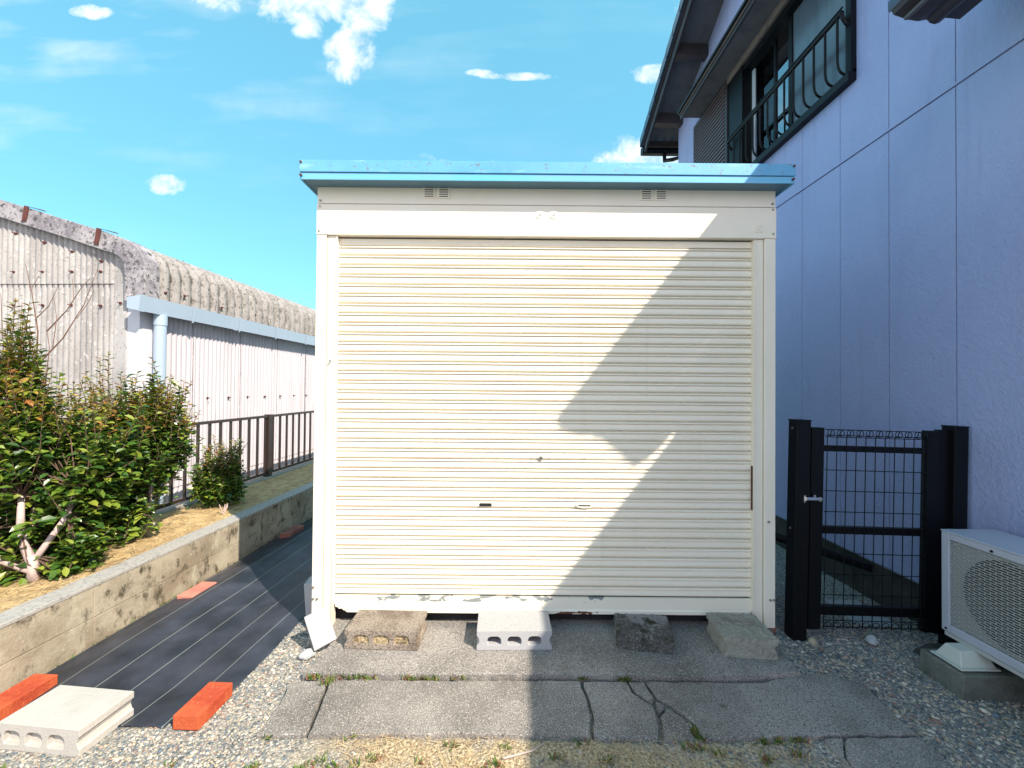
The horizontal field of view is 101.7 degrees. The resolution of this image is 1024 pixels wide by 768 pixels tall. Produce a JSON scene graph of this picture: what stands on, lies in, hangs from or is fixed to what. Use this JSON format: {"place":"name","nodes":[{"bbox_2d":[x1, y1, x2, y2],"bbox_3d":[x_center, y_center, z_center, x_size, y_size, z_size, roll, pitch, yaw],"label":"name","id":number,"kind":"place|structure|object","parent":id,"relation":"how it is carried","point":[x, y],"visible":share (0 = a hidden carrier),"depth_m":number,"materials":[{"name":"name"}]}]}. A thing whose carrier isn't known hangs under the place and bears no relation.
{"place":"outdoors","nodes":[
{"label":"outdoors","id":0,"kind":"place"},
{"bbox_2d":[0,199,315,518],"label":"cement clad building","id":1,"kind":"structure","parent":0,"point":[229,348],"depth_m":4.17,"materials":[{"name":"grey metal"}]},
{"bbox_2d":[0,0,679,309],"label":"sky","id":2,"kind":"structure","parent":0,"point":[181,130],"materials":[{"name":"blue"}]},
{"bbox_2d":[0,544,1023,767],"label":"ground","id":3,"kind":"structure","parent":0,"point":[320,748],"depth_m":1.62,"materials":[{"name":"grey gravel"}]},
{"bbox_2d":[0,481,312,692],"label":"planter wall","id":4,"kind":"structure","parent":3,"relation":"on","point":[45,633],"depth_m":2.42,"materials":[{"name":"concrete"}]},
{"bbox_2d":[0,463,313,612],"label":"planter soil","id":5,"kind":"structure","parent":4,"relation":"in","point":[265,492],"depth_m":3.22,"materials":[{"name":"soil"}]},
{"bbox_2d":[0,264,97,522],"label":"bare sapling","id":6,"kind":"object","parent":5,"relation":"on","point":[53,346],"visible":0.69,"depth_m":2.50,"materials":[{"name":"brown plant"}]},
{"bbox_2d":[0,298,156,587],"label":"shrub","id":7,"kind":"object","parent":5,"relation":"on","point":[55,499],"visible":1,"depth_m":2.40,"materials":[{"name":"green plant"}]},
{"bbox_2d":[43,351,205,545],"bbox_3d":[-2.742,0.448,2.943,0.949,1.360,0.869,1,-1,0],"label":"shrub","id":8,"kind":"object","parent":5,"relation":"on","point":[166,446],"visible":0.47,"depth_m":2.94,"materials":[{"name":"green plant"}]},
{"bbox_2d":[185,434,249,509],"bbox_3d":[-2.648,0.803,3.775,0.524,0.684,0.498,1,-1,0],"label":"shrub","id":9,"kind":"object","parent":5,"relation":"on","point":[221,482],"visible":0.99,"depth_m":3.69,"materials":[{"name":"green plant"}]},
{"bbox_2d":[219,503,227,514],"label":"cut twigs","id":10,"kind":"object","parent":5,"relation":"on","point":[224,511],"visible":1,"depth_m":3.50,"materials":[{"name":"beige wood"}]},
{"bbox_2d":[22,518,312,728],"bbox_3d":[-1.612,1.423,4.536,1.008,0.051,5.744,0,-1,3],"label":"weed control sheet","id":11,"kind":"object","parent":3,"relation":"on","point":[238,622],"visible":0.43,"depth_m":2.29,"materials":[{"name":"black fabric"}]},
{"bbox_2d":[0,674,57,720],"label":"brick","id":12,"kind":"object","parent":11,"relation":"on","point":[18,696],"visible":0.8,"depth_m":1.82,"materials":[{"name":"orange brick"}]},
{"bbox_2d":[0,685,133,756],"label":"concrete block","id":13,"kind":"object","parent":11,"relation":"on","point":[68,720],"depth_m":1.63,"materials":[{"name":"white concrete"}]},
{"bbox_2d":[177,581,216,598],"bbox_3d":[-2.103,1.389,2.786,0.105,0.042,0.205,0,-1,4],"label":"brick","id":14,"kind":"object","parent":11,"relation":"on","point":[195,590],"visible":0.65,"depth_m":2.76,"materials":[{"name":"orange brick"}]},
{"bbox_2d":[173,682,232,729],"bbox_3d":[-1.319,1.375,1.785,0.108,0.058,0.197,0,-1,2],"label":"brick","id":15,"kind":"object","parent":11,"relation":"on","point":[200,708],"visible":1,"depth_m":1.75,"materials":[{"name":"orange brick"}]},
{"bbox_2d":[280,525,303,537],"bbox_3d":[-2.062,1.391,3.909,0.092,0.058,0.250,0,-1,2],"label":"brick","id":16,"kind":"object","parent":11,"relation":"on","point":[292,530],"visible":0.77,"depth_m":3.87,"materials":[{"name":"red brick"}]},
{"bbox_2d":[149,459,313,517],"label":"fence kerb","id":17,"kind":"structure","parent":3,"relation":"on","point":[187,502],"depth_m":4.64,"materials":[{"name":"grey concrete"}]},
{"bbox_2d":[4,410,313,531],"bbox_3d":[-2.898,0.751,5.240,0.064,0.770,8.500,0,-1,3],"label":"metal fence","id":18,"kind":"object","parent":17,"relation":"on","point":[268,461],"visible":0.16,"depth_m":4.91,"materials":[{"name":"brown metal"}]},
{"bbox_2d":[297,648,315,659],"bbox_3d":[-1.059,1.388,2.151,0.086,0.038,0.063,1,-1,-30],"label":"stone","id":19,"kind":"object","parent":3,"relation":"on","point":[306,654],"visible":0.99,"depth_m":2.13,"materials":[{"name":"white stone"}]},
{"bbox_2d":[304,577,311,615],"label":"side block","id":20,"kind":"structure","parent":3,"relation":"on","point":[308,594],"depth_m":2.44,"materials":[{"name":"white metal"}]},
{"bbox_2d":[304,606,336,650],"bbox_3d":[-1.013,1.290,2.202,0.112,0.175,0.018,-18,-18,-31],"label":"leaning slab","id":21,"kind":"object","parent":3,"relation":"on","point":[320,628],"depth_m":2.19,"materials":[{"name":"grey concrete"}]},
{"bbox_2d":[0,544,810,767],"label":"weeds","id":22,"kind":"object","parent":3,"relation":"on","point":[329,679],"visible":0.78,"depth_m":1.62,"materials":[{"name":"green plant"}]},
{"bbox_2d":[0,595,1023,767],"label":"pebbles","id":23,"kind":"object","parent":3,"relation":"on","point":[936,720],"visible":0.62,"depth_m":1.81,"materials":[{"name":"grey gravel"}]},
{"bbox_2d":[919,649,1023,702],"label":"foot base","id":24,"kind":"object","parent":23,"relation":"on","point":[1004,685],"visible":0.57,"depth_m":1.94,"materials":[{"name":"concrete"}]},
{"bbox_3d":[2.303,1.421,1.484,0.429,0.134,0.210,0,-1,0],"label":"foot base","id":25,"kind":"object","parent":23,"relation":"on","visible":0},
{"bbox_2d":[930,529,1023,678],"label":"air conditioner unit","id":26,"kind":"object","parent":25,"relation":"on","point":[983,597],"visible":1,"depth_m":1.98,"materials":[{"name":"grey metal"}]},
{"bbox_2d":[503,743,543,758],"bbox_3d":[0.048,1.395,1.579,0.169,0.010,0.018,1,-1,-22],"label":"dry twig","id":27,"kind":"object","parent":3,"relation":"on","point":[510,756],"visible":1,"depth_m":1.57,"materials":[{"name":"beige wood"}]},
{"bbox_2d":[272,726,835,767],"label":"dry grass bits","id":28,"kind":"object","parent":3,"relation":"on","point":[458,764],"visible":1,"depth_m":1.58,"materials":[{"name":"plant"}]},
{"bbox_2d":[256,617,951,767],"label":"concrete apron","id":29,"kind":"object","parent":3,"relation":"on","point":[699,679],"visible":0.56,"depth_m":1.85,"materials":[{"name":"grey concrete"}]},
{"bbox_2d":[344,610,426,650],"bbox_3d":[-0.671,1.319,2.243,0.385,0.100,0.200,0,-1,1],"label":"concrete block","id":30,"kind":"object","parent":29,"relation":"on","point":[385,629],"depth_m":2.16,"materials":[{"name":"beige concrete"}]},
{"bbox_2d":[477,612,551,649],"bbox_3d":[0.010,1.327,2.246,0.390,0.098,0.190,1,-1,-2],"label":"concrete block","id":31,"kind":"object","parent":29,"relation":"on","point":[514,630],"depth_m":2.17,"materials":[{"name":"white concrete"}]},
{"bbox_2d":[299,160,795,632],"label":"storage shed","id":32,"kind":"structure","parent":29,"relation":"on","point":[549,387],"depth_m":2.40,"materials":[{"name":"beige paint"}]},
{"bbox_2d":[613,613,674,654],"bbox_3d":[0.709,1.345,2.262,0.300,0.100,0.240,0,-3,10],"label":"concrete block","id":33,"kind":"object","parent":29,"relation":"on","point":[653,633],"depth_m":2.17,"materials":[{"name":"grey concrete"}]},
{"bbox_2d":[706,612,779,659],"bbox_3d":[1.216,1.337,2.220,0.274,0.111,0.247,0,-1,5],"label":"concrete block","id":34,"kind":"object","parent":29,"relation":"on","point":[747,636],"depth_m":2.14,"materials":[{"name":"grey concrete"}]},
{"bbox_2d":[807,637,816,643],"bbox_3d":[1.679,1.434,2.328,0.049,0.037,0.041,1,-1,0],"label":"stone","id":35,"kind":"object","parent":3,"relation":"on","point":[811,640],"visible":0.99,"depth_m":2.32,"materials":[{"name":"beige stone"}]},
{"bbox_2d":[775,532,872,571],"bbox_3d":[2.050,1.148,2.987,0.918,0.308,0.060,0,-1,13],"label":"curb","id":36,"kind":"object","parent":3,"relation":"on","point":[858,563],"visible":0.31,"depth_m":2.91,"materials":[{"name":"grey concrete"}]},
{"bbox_2d":[640,0,1023,621],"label":"two storey house","id":37,"kind":"structure","parent":3,"relation":"on","point":[893,130],"depth_m":2.94,"materials":[{"name":"blue"}]},
{"bbox_2d":[726,0,856,163],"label":"window","id":38,"kind":"structure","parent":37,"relation":"in","point":[792,25],"depth_m":3.98,"materials":[{"name":"black metal"}]},
{"bbox_2d":[823,599,863,604],"bbox_3d":[2.282,1.518,2.858,0.230,0.040,0.080,0,-1,4],"label":"paver","id":39,"kind":"object","parent":3,"relation":"on","point":[830,601],"visible":0.26,"depth_m":2.87,"materials":[{"name":"grey concrete"}]},
{"bbox_2d":[845,616,897,627],"bbox_3d":[2.272,1.516,2.645,0.250,0.040,0.125,0,-1,4],"label":"paver","id":40,"kind":"object","parent":3,"relation":"on","point":[865,618],"visible":0.22,"depth_m":2.64,"materials":[{"name":"grey concrete"}]},
{"bbox_2d":[865,634,879,644],"bbox_3d":[2.026,1.435,2.343,0.060,0.045,0.056,1,-1,-20],"label":"stone","id":41,"kind":"object","parent":3,"relation":"on","point":[871,639],"visible":1,"depth_m":2.33,"materials":[{"name":"white stone"}]},
{"bbox_2d":[784,419,969,643],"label":"gate","id":42,"kind":"structure","parent":3,"relation":"on","point":[943,452],"depth_m":2.35,"materials":[{"name":"black metal"}]},
{"bbox_2d":[913,643,943,655],"bbox_3d":[2.325,1.463,2.283,0.257,0.064,0.107,1,-1,-5],"label":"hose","id":43,"kind":"object","parent":3,"relation":"on","point":[929,646],"visible":0.24,"depth_m":2.28,"materials":[{"name":"black rubber"}]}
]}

